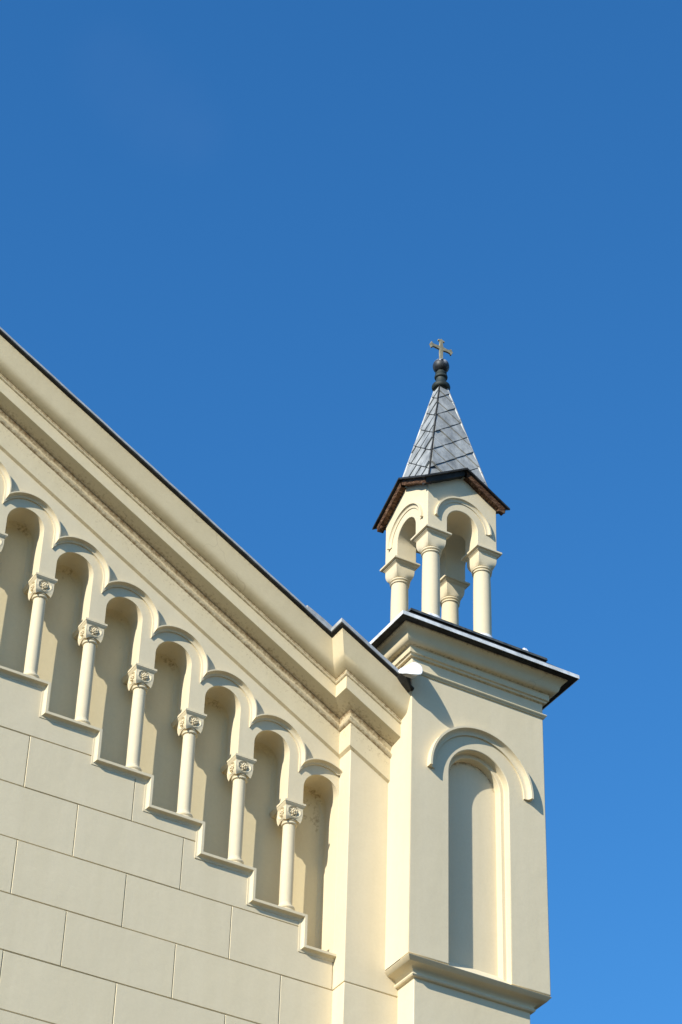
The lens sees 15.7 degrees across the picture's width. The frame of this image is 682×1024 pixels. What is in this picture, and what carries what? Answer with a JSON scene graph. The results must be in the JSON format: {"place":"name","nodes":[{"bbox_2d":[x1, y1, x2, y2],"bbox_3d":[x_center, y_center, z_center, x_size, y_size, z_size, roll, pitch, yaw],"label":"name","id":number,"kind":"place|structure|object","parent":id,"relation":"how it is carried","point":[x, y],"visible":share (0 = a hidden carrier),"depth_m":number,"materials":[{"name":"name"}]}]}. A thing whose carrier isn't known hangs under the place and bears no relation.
{"place":"outdoors","nodes":[
{"label":"outdoors","id":0,"kind":"place"},
{"bbox_2d":[0,0,681,1023],"label":"sky","id":1,"kind":"structure","parent":0,"point":[242,234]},
{"label":"ground","id":2,"kind":"structure","parent":0,"visible":0},
{"bbox_2d":[0,327,422,1023],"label":"church building","id":3,"kind":"structure","parent":2,"relation":"on","point":[202,715],"depth_m":21.60,"materials":[{"name":"beige paint"}]},
{"bbox_2d":[369,608,579,1023],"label":"corner turret","id":4,"kind":"object","parent":2,"relation":"on","point":[467,933],"visible":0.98,"depth_m":21.91,"materials":[{"name":"beige paint"}]},
{"bbox_2d":[372,339,509,637],"bbox_3d":[1.009,-0.252,25.056,1.000,4.048,1.000,21,-42,-22],"label":"turret lantern","id":5,"kind":"object","parent":4,"relation":"on","point":[444,505],"visible":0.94,"depth_m":24.56,"materials":[{"name":"beige paint"}]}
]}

